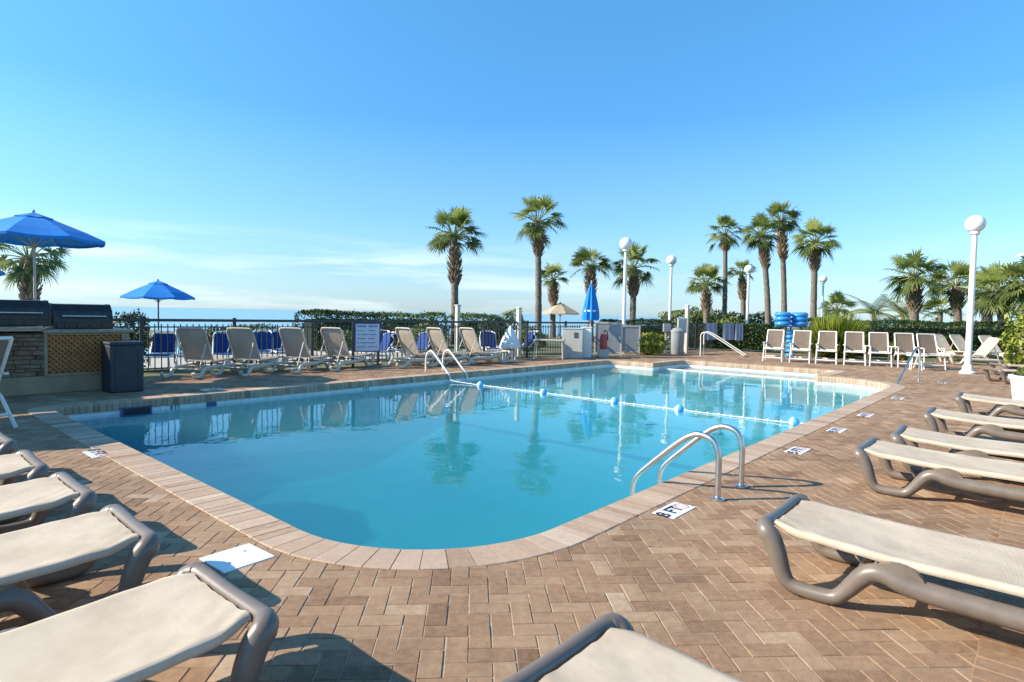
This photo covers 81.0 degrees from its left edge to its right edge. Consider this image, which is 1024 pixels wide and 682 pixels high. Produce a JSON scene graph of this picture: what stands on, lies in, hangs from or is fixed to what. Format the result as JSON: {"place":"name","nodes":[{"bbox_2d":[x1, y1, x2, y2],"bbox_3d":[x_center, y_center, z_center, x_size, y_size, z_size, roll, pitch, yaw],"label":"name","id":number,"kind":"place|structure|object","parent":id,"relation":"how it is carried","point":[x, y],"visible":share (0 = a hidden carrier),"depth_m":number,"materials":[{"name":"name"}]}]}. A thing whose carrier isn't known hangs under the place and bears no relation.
{"place":"outdoors","nodes":[
{"label":"outdoors","id":0,"kind":"place"},
{"bbox_2d":[144,349,422,369],"bbox_3d":[-9.696,0.564,17.211,17.000,0.050,4.600,-1,3,-42],"label":"beach apron","id":1,"kind":"object","parent":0,"point":[164,363],"visible":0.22,"depth_m":17.34,"materials":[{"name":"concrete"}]},
{"bbox_2d":[144,331,177,368],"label":"beach lounger","id":2,"kind":"object","parent":1,"relation":"on","point":[164,344],"visible":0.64,"depth_m":14.98,"materials":[{"name":"fabric"}]},
{"bbox_2d":[253,330,273,354],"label":"beach lounger","id":3,"kind":"object","parent":1,"relation":"on","point":[264,340],"visible":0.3,"depth_m":17.00,"materials":[{"name":"fabric"}]},
{"bbox_2d":[292,308,388,349],"bbox_3d":[-6.574,-0.484,23.255,1.618,1.566,3.479,3,3,39],"label":"hedge","id":4,"kind":"object","parent":1,"relation":"on","point":[315,312],"visible":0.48,"depth_m":22.38,"materials":[{"name":"green plant"}]},
{"bbox_2d":[1,349,1002,681],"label":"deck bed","id":5,"kind":"object","parent":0,"point":[573,613],"visible":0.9,"depth_m":2.96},
{"bbox_2d":[0,350,1023,681],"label":"pool deck","id":6,"kind":"structure","parent":0,"point":[718,542],"depth_m":3.25,"materials":[{"name":"brick"}]},
{"bbox_2d":[0,431,16,454],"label":"sun lounger","id":7,"kind":"object","parent":6,"relation":"on","point":[8,446],"visible":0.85,"depth_m":4.80,"materials":[{"name":"beige plastic"}]},
{"bbox_2d":[0,336,17,427],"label":"sling chair","id":8,"kind":"object","parent":6,"relation":"on","point":[5,346],"visible":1,"depth_m":6.99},
{"bbox_2d":[0,449,48,524],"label":"sun lounger","id":9,"kind":"object","parent":6,"relation":"on","point":[15,465],"visible":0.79,"depth_m":4.14,"materials":[{"name":"fabric"}]},
{"bbox_2d":[0,471,96,533],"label":"sun lounger","id":10,"kind":"object","parent":6,"relation":"on","point":[38,498],"visible":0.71,"depth_m":3.56,"materials":[{"name":"fabric"}]},
{"bbox_2d":[0,326,133,395],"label":"grill bar","id":11,"kind":"object","parent":6,"relation":"on","point":[41,360],"visible":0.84,"depth_m":9.90,"materials":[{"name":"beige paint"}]},
{"bbox_2d":[0,299,50,325],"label":"gas grill","id":12,"kind":"object","parent":11,"relation":"on","point":[25,313],"visible":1,"depth_m":9.82,"materials":[{"name":"metal"}]},
{"bbox_2d":[46,303,112,328],"bbox_3d":[-7.607,-0.441,10.573,0.610,0.439,0.860,3,3,41],"label":"gas grill","id":13,"kind":"object","parent":11,"relation":"on","point":[81,316],"visible":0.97,"depth_m":10.40,"materials":[{"name":"metal"}]},
{"bbox_2d":[0,504,160,622],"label":"sun lounger","id":14,"kind":"object","parent":6,"relation":"on","point":[53,552],"visible":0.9,"depth_m":2.82,"materials":[{"name":"fabric"}]},
{"bbox_2d":[100,340,143,392],"bbox_3d":[-6.681,0.431,10.290,0.520,0.855,0.520,3,3,41],"label":"trash bin","id":15,"kind":"object","parent":6,"relation":"on","point":[121,366],"visible":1,"depth_m":10.12,"materials":[{"name":"grey plastic"}]},
{"bbox_2d":[0,562,278,681],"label":"sun lounger","id":16,"kind":"object","parent":6,"relation":"on","point":[186,612],"visible":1,"depth_m":2.09,"materials":[{"name":"fabric"}]},
{"bbox_2d":[160,327,238,378],"bbox_3d":[-6.714,0.213,13.071,0.754,1.045,2.029,1,3,2],"label":"sun lounger","id":17,"kind":"object","parent":6,"relation":"on","point":[194,344],"visible":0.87,"depth_m":12.72,"materials":[{"name":"beige plastic"}]},
{"bbox_2d":[199,543,274,573],"bbox_3d":[-1.600,1.263,3.496,0.300,0.013,0.300,3,3,38],"label":"skimmer lid","id":18,"kind":"object","parent":6,"relation":"on","point":[230,560],"visible":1,"depth_m":3.48,"materials":[{"name":"white plastic"}]},
{"bbox_2d":[210,327,287,376],"bbox_3d":[-5.903,0.204,13.618,0.754,1.045,2.029,1,3,7],"label":"sun lounger","id":19,"kind":"object","parent":6,"relation":"on","point":[243,343],"visible":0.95,"depth_m":13.28,"materials":[{"name":"beige plastic"}]},
{"bbox_2d":[264,327,336,373],"bbox_3d":[-5.031,0.184,14.413,0.754,1.045,2.029,2,3,12],"label":"sun lounger","id":20,"kind":"object","parent":6,"relation":"on","point":[294,342],"visible":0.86,"depth_m":14.08,"materials":[{"name":"beige plastic"}]},
{"bbox_2d":[39,317,599,375],"bbox_3d":[-4.317,0.044,15.591,20.307,1.240,0.065,-1,3,-42],"label":"pool fence","id":21,"kind":"object","parent":6,"relation":"on","point":[141,320],"visible":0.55,"depth_m":15.16,"materials":[{"name":"black metal"}]},
{"bbox_2d":[306,327,375,371],"bbox_3d":[-4.256,0.168,15.104,0.754,1.045,2.029,2,3,18],"label":"sun lounger","id":22,"kind":"object","parent":6,"relation":"on","point":[334,342],"visible":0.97,"depth_m":14.80,"materials":[{"name":"beige plastic"}]},
{"bbox_2d":[351,322,380,367],"bbox_3d":[-3.730,0.105,15.357,0.735,1.162,0.060,0,3,-30],"label":"rules sign","id":23,"kind":"object","parent":6,"relation":"on","point":[365,337],"visible":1,"depth_m":15.33,"materials":[{"name":"blue"}]},
{"bbox_2d":[379,327,450,368],"bbox_3d":[-2.561,0.152,16.156,0.754,1.045,2.029,3,3,38],"label":"sun lounger","id":24,"kind":"object","parent":6,"relation":"on","point":[406,340],"visible":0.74,"depth_m":15.89,"materials":[{"name":"beige plastic"}]},
{"bbox_2d":[411,327,480,366],"bbox_3d":[-1.812,0.140,16.745,0.754,1.045,2.029,3,3,41],"label":"sun lounger","id":25,"kind":"object","parent":6,"relation":"on","point":[437,340],"visible":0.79,"depth_m":16.51,"materials":[{"name":"beige plastic"}]},
{"bbox_2d":[425,349,467,404],"bbox_3d":[-1.602,0.987,14.696,0.956,1.540,0.608,3,3,41],"label":"pool ladder","id":26,"kind":"object","parent":6,"relation":"on","point":[443,366],"visible":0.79,"depth_m":14.62,"materials":[{"name":"metal"}]},
{"bbox_2d":[67,364,883,549],"bbox_3d":[2.053,1.664,12.231,8.700,1.250,17.600,3,3,41],"label":"pool basin","id":27,"kind":"object","parent":6,"relation":"in","point":[426,471],"visible":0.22,"depth_m":10.34,"materials":[{"name":"paint"}]},
{"bbox_2d":[121,405,151,416],"bbox_3d":[-5.833,1.085,9.322,0.030,0.140,0.424,3,3,41],"label":"pool skimmer","id":28,"kind":"object","parent":27,"relation":"attached to","point":[136,410],"visible":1,"depth_m":9.31,"materials":[{"name":"blue plastic"}]},
{"bbox_2d":[27,360,904,569],"bbox_3d":[2.066,1.002,12.201,8.636,0.142,17.536,3,3,41],"label":"pool coping","id":29,"kind":"object","parent":27,"relation":"on","point":[264,528],"visible":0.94,"depth_m":5.08,"materials":[{"name":"stone"}]},
{"bbox_2d":[445,327,510,365],"bbox_3d":[-0.955,0.129,17.338,0.754,1.045,2.029,4,4,43],"label":"sun lounger","id":30,"kind":"object","parent":6,"relation":"on","point":[469,339],"visible":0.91,"depth_m":17.14,"materials":[{"name":"beige plastic"}]},
{"bbox_2d":[499,326,520,359],"bbox_3d":[-0.110,0.044,19.034,0.667,1.091,0.682,2,3,22],"label":"covered pool lift","id":31,"kind":"object","parent":6,"relation":"on","point":[509,339],"visible":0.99,"depth_m":18.85,"materials":[{"name":"white fabric"}]},
{"bbox_2d":[515,307,521,357],"bbox_3d":[0.210,-0.264,19.608,0.170,1.664,0.170,3,3,42],"label":"gate post","id":32,"kind":"object","parent":6,"relation":"on","point":[518,324],"visible":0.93,"depth_m":19.55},
{"bbox_2d":[562,328,583,358],"bbox_3d":[2.066,0.067,20.322,0.710,1.010,0.580,2,3,10],"label":"equipment cabinet","id":33,"kind":"object","parent":6,"relation":"on","point":[574,338],"visible":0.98,"depth_m":20.05,"materials":[{"name":"white plastic"}]},
{"bbox_2d":[581,327,592,357],"bbox_3d":[2.572,0.038,20.721,0.370,1.050,0.530,2,3,10],"label":"equipment cabinet","id":34,"kind":"object","parent":6,"relation":"on","point":[587,346],"visible":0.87,"depth_m":20.47,"materials":[{"name":"metal"}]},
{"bbox_2d":[582,280,598,356],"bbox_3d":[2.750,-0.779,20.984,0.568,2.664,0.568,2,3,22],"label":"closed umbrella","id":35,"kind":"object","parent":6,"relation":"on","point":[590,311],"visible":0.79,"depth_m":20.82,"materials":[{"name":"blue fabric"}]},
{"bbox_2d":[598,330,608,357],"bbox_3d":[3.190,0.090,20.923,0.340,0.951,0.300,1,3,0],"label":"fire extinguisher","id":36,"kind":"object","parent":6,"relation":"on","point":[603,350],"visible":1,"depth_m":20.80,"materials":[{"name":"red paint"}]},
{"bbox_2d":[594,322,621,356],"bbox_3d":[3.428,-0.061,21.399,0.970,1.220,0.085,1,3,6],"label":"equipment cabinet","id":37,"kind":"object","parent":6,"relation":"on","point":[614,340],"depth_m":21.39,"materials":[{"name":"metal"}]},
{"bbox_2d":[501,613,742,681],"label":"sun lounger","id":38,"kind":"object","parent":6,"relation":"on","point":[611,647],"visible":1,"depth_m":1.94,"materials":[{"name":"fabric"}]},
{"bbox_2d":[620,237,631,353],"bbox_3d":[4.340,-1.747,23.141,0.489,4.465,0.489,1,3,0],"label":"lamp post","id":39,"kind":"object","parent":6,"relation":"on","point":[625,244],"visible":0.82,"depth_m":23.05,"materials":[{"name":"metal"}]},
{"bbox_2d":[621,325,640,355],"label":"panel gate","id":40,"kind":"structure","parent":6,"relation":"on","point":[630,337],"depth_m":22.21,"materials":[{"name":"metal"}]},
{"bbox_2d":[636,332,668,354],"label":"bush","id":41,"kind":"object","parent":6,"relation":"on","point":[647,345],"visible":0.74,"depth_m":22.32,"materials":[{"name":"green plant"}]},
{"bbox_2d":[617,321,721,349],"bbox_3d":[7.498,-0.209,26.160,9.246,1.240,0.060,-1,3,-42],"label":"fence","id":42,"kind":"object","parent":6,"relation":"on","point":[693,338],"visible":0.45,"depth_m":26.50,"materials":[{"name":"black metal"}]},
{"bbox_2d":[652,502,695,518],"bbox_3d":[1.212,1.271,4.498,0.180,0.015,0.382,3,3,41],"label":"depth marker","id":43,"kind":"object","parent":6,"relation":"on","point":[674,510],"visible":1,"depth_m":4.49,"materials":[{"name":"white tile"}]},
{"bbox_2d":[670,328,684,354],"bbox_3d":[6.447,-0.005,23.418,0.560,1.040,0.554,1,3,0],"label":"trash can","id":44,"kind":"object","parent":6,"relation":"on","point":[677,341],"visible":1,"depth_m":23.21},
{"bbox_2d":[630,424,747,501],"bbox_3d":[1.518,1.482,5.236,0.865,1.524,0.610,3,3,41],"label":"pool handrail","id":45,"kind":"object","parent":6,"relation":"on","point":[696,436],"visible":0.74,"depth_m":5.13,"materials":[{"name":"metal"}]},
{"bbox_2d":[762,329,784,361],"bbox_3d":[9.023,0.153,20.651,0.655,1.090,0.651,3,3,32],"label":"sling chair","id":46,"kind":"object","parent":6,"relation":"on","point":[775,339],"visible":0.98,"depth_m":20.77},
{"bbox_2d":[789,330,811,363],"bbox_3d":[9.706,0.188,20.151,0.655,1.090,0.651,3,3,32],"label":"sling chair","id":47,"kind":"object","parent":6,"relation":"on","point":[801,341],"visible":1,"depth_m":20.27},
{"bbox_2d":[815,331,837,364],"bbox_3d":[10.420,0.215,19.852,0.655,1.090,0.651,3,3,30],"label":"sling chair","id":48,"kind":"object","parent":6,"relation":"on","point":[827,341],"visible":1,"depth_m":19.98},
{"bbox_2d":[842,331,866,365],"bbox_3d":[11.164,0.243,19.554,0.655,1.090,0.651,2,3,26],"label":"sling chair","id":49,"kind":"object","parent":6,"relation":"on","point":[854,342],"visible":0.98,"depth_m":19.68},
{"bbox_2d":[866,332,892,366],"bbox_3d":[11.795,0.269,19.255,0.655,1.090,0.651,2,3,22],"label":"sling chair","id":50,"kind":"object","parent":6,"relation":"on","point":[879,343],"visible":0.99,"depth_m":19.39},
{"bbox_2d":[756,494,1023,632],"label":"sun lounger","id":51,"kind":"object","parent":6,"relation":"on","point":[905,555],"visible":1,"depth_m":3.01,"materials":[{"name":"fabric"}]},
{"bbox_2d":[892,333,920,367],"bbox_3d":[12.456,0.295,18.956,0.655,1.090,0.651,2,3,16],"label":"sling chair","id":52,"kind":"object","parent":6,"relation":"on","point":[904,343],"visible":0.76,"depth_m":19.11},
{"bbox_2d":[913,333,946,369],"bbox_3d":[12.865,0.325,18.458,0.655,1.090,0.651,1,3,8],"label":"sling chair","id":53,"kind":"object","parent":6,"relation":"on","point":[927,343],"visible":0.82,"depth_m":18.62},
{"bbox_2d":[852,437,1023,501],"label":"sun lounger","id":54,"kind":"object","parent":6,"relation":"on","point":[945,468],"visible":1,"depth_m":4.90,"materials":[{"name":"beige plastic"}]},
{"bbox_2d":[890,425,1023,473],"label":"sun lounger","id":55,"kind":"object","parent":6,"relation":"on","point":[970,446],"visible":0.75,"depth_m":5.72,"materials":[{"name":"beige plastic"}]},
{"bbox_2d":[938,337,1001,364],"bbox_3d":[15.945,0.342,20.718,2.029,0.956,0.754,1,3,6],"label":"sun lounger","id":56,"kind":"object","parent":6,"relation":"on","point":[988,345],"visible":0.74,"depth_m":20.53,"materials":[{"name":"beige plastic"}]},
{"bbox_2d":[959,215,985,373],"bbox_3d":[12.981,-1.303,16.947,0.489,4.465,0.489,1,3,0],"label":"lamp post","id":57,"kind":"object","parent":6,"relation":"on","point":[975,225],"visible":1,"depth_m":16.89,"materials":[{"name":"metal"}]},
{"bbox_2d":[922,407,1023,441],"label":"sun lounger","id":58,"kind":"object","parent":6,"relation":"on","point":[1004,428],"visible":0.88,"depth_m":7.09,"materials":[{"name":"beige plastic"}]},
{"bbox_2d":[954,392,1023,416],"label":"sun lounger","id":59,"kind":"object","parent":6,"relation":"on","point":[1002,405],"visible":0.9,"depth_m":8.85,"materials":[{"name":"beige plastic"}]},
{"bbox_2d":[982,367,1016,383],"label":"sun lounger","id":60,"kind":"object","parent":6,"relation":"on","point":[1003,375],"visible":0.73,"depth_m":14.73,"materials":[{"name":"beige plastic"}]},
{"bbox_2d":[996,308,1023,364],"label":"bush","id":61,"kind":"object","parent":6,"relation":"on","point":[1008,338],"visible":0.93,"depth_m":17.17,"materials":[{"name":"green plant"}]},
{"bbox_2d":[1008,366,1023,399],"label":"planter","id":62,"kind":"object","parent":6,"relation":"on","point":[1017,383],"visible":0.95,"depth_m":10.03,"materials":[{"name":"white paint"}]},
{"bbox_2d":[0,0,1023,472],"label":"sky","id":63,"kind":"structure","parent":0,"point":[229,154],"materials":[{"name":"blue"}]},
{"bbox_2d":[111,306,993,334],"bbox_3d":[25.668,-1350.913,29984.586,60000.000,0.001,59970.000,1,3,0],"label":"sea","id":64,"kind":"structure","parent":0,"point":[203,313],"depth_m":443.18,"materials":[{"name":"teal liquid"}]},
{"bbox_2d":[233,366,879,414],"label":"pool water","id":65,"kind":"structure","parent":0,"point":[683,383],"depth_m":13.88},
{"bbox_2d":[446,379,802,426],"bbox_3d":[1.575,1.106,11.651,8.045,0.170,0.166,3,3,40],"label":"float line","id":66,"kind":"object","parent":65,"relation":"on","point":[794,422],"visible":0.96,"depth_m":10.81,"materials":[{"name":"white plastic"}]},
{"bbox_2d":[129,324,1020,376],"bbox_3d":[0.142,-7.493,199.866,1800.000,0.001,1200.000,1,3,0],"label":"ground","id":67,"kind":"structure","parent":0,"point":[875,356],"depth_m":24.29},
{"bbox_2d":[0,243,71,299],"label":"palm tree","id":68,"kind":"object","parent":67,"relation":"on","point":[22,274],"visible":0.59,"depth_m":17.77,"materials":[{"name":"green plant"}]},
{"bbox_2d":[0,209,105,299],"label":"patio umbrella","id":69,"kind":"object","parent":67,"relation":"on","point":[33,229],"visible":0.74,"depth_m":11.40,"materials":[{"name":"blue fabric"}]},
{"bbox_2d":[113,308,153,366],"bbox_3d":[-9.012,-0.071,14.232,0.891,1.437,0.910,-1,3,-39],"label":"bush","id":70,"kind":"object","parent":67,"relation":"on","point":[134,315],"visible":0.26,"depth_m":14.13,"materials":[{"name":"green plant"}]},
{"bbox_2d":[120,279,194,347],"bbox_3d":[-12.665,-0.992,21.488,2.312,2.460,2.312,2,3,11],"label":"patio umbrella","id":71,"kind":"object","parent":67,"relation":"on","point":[158,290],"visible":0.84,"depth_m":20.87,"materials":[{"name":"blue fabric"}]},
{"bbox_2d":[212,331,236,358],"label":"beach lounger","id":72,"kind":"object","parent":67,"relation":"on","point":[214,347],"visible":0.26,"depth_m":15.56,"materials":[{"name":"fabric"}]},
{"bbox_2d":[376,310,447,345],"bbox_3d":[-4.411,-0.577,26.239,3.022,1.580,1.507,-1,3,-33],"label":"hedge","id":73,"kind":"object","parent":67,"relation":"on","point":[411,316],"visible":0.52,"depth_m":25.80,"materials":[{"name":"green plant"}]},
{"bbox_2d":[424,204,486,344],"bbox_3d":[-2.562,-3.043,27.334,3.068,6.422,3.023,1,3,0],"label":"palm tree","id":74,"kind":"object","parent":67,"relation":"on","point":[459,217],"visible":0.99,"depth_m":27.14,"materials":[{"name":"green plant"}]},
{"bbox_2d":[446,312,501,344],"bbox_3d":[-1.762,-0.582,27.763,2.480,1.519,1.474,-1,3,-42],"label":"hedge","id":75,"kind":"object","parent":67,"relation":"on","point":[463,316],"visible":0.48,"depth_m":27.20,"materials":[{"name":"green plant"}]},
{"bbox_2d":[476,314,506,344],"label":"bush","id":76,"kind":"object","parent":67,"relation":"on","point":[500,337],"visible":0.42,"depth_m":25.42,"materials":[{"name":"green plant"}]},
{"bbox_2d":[479,331,504,358],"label":"beach lounger","id":77,"kind":"object","parent":67,"relation":"on","point":[491,344],"visible":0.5,"depth_m":20.38,"materials":[{"name":"fabric"}]},
{"bbox_2d":[497,309,525,338],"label":"bush","id":78,"kind":"object","parent":67,"relation":"on","point":[507,314],"visible":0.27,"depth_m":28.27,"materials":[{"name":"green plant"}]},
{"bbox_2d":[510,194,566,342],"bbox_3d":[1.284,-3.700,30.260,3.150,7.611,2.858,1,3,0],"label":"palm tree","id":79,"kind":"object","parent":67,"relation":"on","point":[537,237],"visible":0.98,"depth_m":30.07,"materials":[{"name":"green plant"}]},
{"bbox_2d":[541,262,569,337],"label":"palm tree","id":80,"kind":"object","parent":67,"relation":"on","point":[552,284],"visible":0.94,"depth_m":37.74,"materials":[{"name":"green plant"}]},
{"bbox_2d":[542,302,578,337],"bbox_3d":[3.041,-1.348,37.975,2.369,2.278,2.369,2,3,9],"label":"patio umbrella","id":81,"kind":"object","parent":67,"relation":"on","point":[560,309],"visible":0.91,"depth_m":37.29,"materials":[{"name":"beige fabric"}]},
{"bbox_2d":[569,245,614,341],"bbox_3d":[4.237,-2.663,32.980,2.533,5.410,2.540,0,3,-21],"label":"palm tree","id":82,"kind":"object","parent":67,"relation":"on","point":[585,254],"visible":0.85,"depth_m":32.74,"materials":[{"name":"green plant"}]},
{"bbox_2d":[609,240,660,324],"bbox_3d":[6.764,-2.700,32.824,2.916,5.595,2.927,1,3,0],"label":"palm tree","id":83,"kind":"object","parent":67,"relation":"on","point":[633,275],"visible":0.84,"depth_m":32.70,"materials":[{"name":"green plant"}]},
{"bbox_2d":[599,318,675,343],"bbox_3d":[5.798,-0.392,28.013,3.570,1.423,1.282,0,3,-18],"label":"hedge","id":84,"kind":"object","parent":67,"relation":"on","point":[643,320],"visible":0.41,"depth_m":27.79,"materials":[{"name":"green plant"}]},
{"bbox_2d":[666,255,676,341],"bbox_3d":[7.767,-1.967,29.435,0.489,4.465,0.489,1,3,0],"label":"lamp post","id":85,"kind":"object","parent":67,"relation":"on","point":[671,260],"visible":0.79,"depth_m":29.34,"materials":[{"name":"metal"}]},
{"bbox_2d":[657,306,713,328],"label":"bush","id":86,"kind":"object","parent":67,"relation":"on","point":[676,314],"visible":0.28,"depth_m":41.28,"materials":[{"name":"green plant"}]},
{"bbox_2d":[684,263,730,322],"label":"palm tree","id":87,"kind":"object","parent":67,"relation":"on","point":[709,270],"visible":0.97,"depth_m":39.68,"materials":[{"name":"green plant"}]},
{"bbox_2d":[705,214,744,315],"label":"palm tree","id":88,"kind":"object","parent":67,"relation":"on","point":[725,239],"visible":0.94,"depth_m":40.58,"materials":[{"name":"green plant"}]},
{"bbox_2d":[709,311,754,328],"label":"bush","id":89,"kind":"object","parent":67,"relation":"on","point":[730,317],"visible":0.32,"depth_m":39.61,"materials":[{"name":"green plant"}]},
{"bbox_2d":[688,322,783,350],"bbox_3d":[10.241,-0.242,28.049,4.522,1.338,1.212,2,3,15],"label":"hedge","id":90,"kind":"object","parent":67,"relation":"on","point":[754,338],"visible":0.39,"depth_m":27.55,"materials":[{"name":"green plant"}]},
{"bbox_2d":[728,258,756,314],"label":"palm tree","id":91,"kind":"object","parent":67,"relation":"on","point":[742,288],"visible":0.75,"depth_m":44.66,"materials":[{"name":"green plant"}]},
{"bbox_2d":[744,265,753,323],"bbox_3d":[13.326,-2.064,33.930,0.489,4.465,0.489,1,3,0],"label":"lamp post","id":92,"kind":"object","parent":67,"relation":"on","point":[748,269],"visible":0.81,"depth_m":33.84,"materials":[{"name":"metal"}]},
{"bbox_2d":[740,211,782,328],"bbox_3d":[15.364,-3.977,37.271,2.755,8.070,2.753,4,4,45],"label":"palm tree","id":93,"kind":"object","parent":67,"relation":"on","point":[763,246],"visible":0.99,"depth_m":37.14,"materials":[{"name":"green plant"}]},
{"bbox_2d":[761,200,801,341],"bbox_3d":[17.225,-4.578,38.781,2.874,9.199,2.912,1,3,0],"label":"palm tree","id":94,"kind":"object","parent":67,"relation":"on","point":[785,227],"visible":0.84,"depth_m":38.61,"materials":[{"name":"green plant"}]},
{"bbox_2d":[788,216,841,324],"bbox_3d":[17.479,-3.504,34.852,2.987,7.426,2.874,1,3,0],"label":"palm tree","id":95,"kind":"object","parent":67,"relation":"on","point":[812,251],"visible":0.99,"depth_m":34.63,"materials":[{"name":"green plant"}]},
{"bbox_2d":[792,311,877,358],"bbox_3d":[12.766,-0.275,23.657,3.801,2.016,3.712,1,3,0],"label":"spiky bush","id":96,"kind":"object","parent":67,"relation":"on","point":[840,325],"visible":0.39,"depth_m":22.93,"materials":[{"name":"green plant"}]},
{"bbox_2d":[817,290,857,319],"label":"palm tree","id":97,"kind":"object","parent":67,"relation":"on","point":[837,297],"visible":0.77,"depth_m":43.58,"materials":[{"name":"green plant"}]},
{"bbox_2d":[843,293,903,326],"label":"feather palm","id":98,"kind":"object","parent":67,"relation":"on","point":[873,311],"visible":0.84,"depth_m":28.73,"materials":[{"name":"green plant"}]},
{"bbox_2d":[798,316,1016,354],"bbox_3d":[17.179,-0.207,26.361,8.471,1.676,1.942,1,3,2],"label":"hedge","id":99,"kind":"object","parent":67,"relation":"on","point":[946,332],"visible":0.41,"depth_m":25.59,"materials":[{"name":"green plant"}]},
{"bbox_2d":[880,294,935,327],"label":"feather palm","id":100,"kind":"object","parent":67,"relation":"on","point":[904,310],"visible":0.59,"depth_m":30.87,"materials":[{"name":"green plant"}]},
{"bbox_2d":[877,247,953,327],"bbox_3d":[20.063,-2.139,29.896,3.045,5.241,3.043,0,3,-30],"label":"palm tree","id":101,"kind":"object","parent":67,"relation":"on","point":[912,282],"visible":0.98,"depth_m":29.66,"materials":[{"name":"green plant"}]},
{"bbox_2d":[921,296,964,327],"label":"palm tree","id":102,"kind":"object","parent":67,"relation":"on","point":[934,303],"visible":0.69,"depth_m":36.85,"materials":[{"name":"green plant"}]},
{"bbox_2d":[926,334,979,359],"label":"sun lounger","id":103,"kind":"object","parent":67,"relation":"on","point":[942,342],"visible":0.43,"depth_m":24.37,"materials":[{"name":"beige plastic"}]},
{"bbox_2d":[923,259,985,328],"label":"palm tree","id":104,"kind":"object","parent":67,"relation":"on","point":[961,270],"visible":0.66,"depth_m":31.76,"materials":[{"name":"green plant"}]},
{"bbox_2d":[943,334,1001,358],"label":"sun lounger","id":105,"kind":"object","parent":67,"relation":"on","point":[958,341],"visible":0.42,"depth_m":24.27,"materials":[{"name":"beige plastic"}]},
{"bbox_2d":[954,264,1022,329],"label":"palm tree","id":106,"kind":"object","parent":67,"relation":"on","point":[980,276],"visible":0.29,"depth_m":29.84,"materials":[{"name":"green plant"}]},
{"bbox_2d":[961,260,1023,351],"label":"palm tree","id":107,"kind":"object","parent":67,"relation":"on","point":[1002,306],"visible":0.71,"depth_m":25.76,"materials":[{"name":"green plant"}]},
{"bbox_2d":[984,254,1023,352],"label":"palm tree","id":108,"kind":"object","parent":67,"relation":"on","point":[1019,300],"visible":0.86,"depth_m":24.85,"materials":[{"name":"green plant"}]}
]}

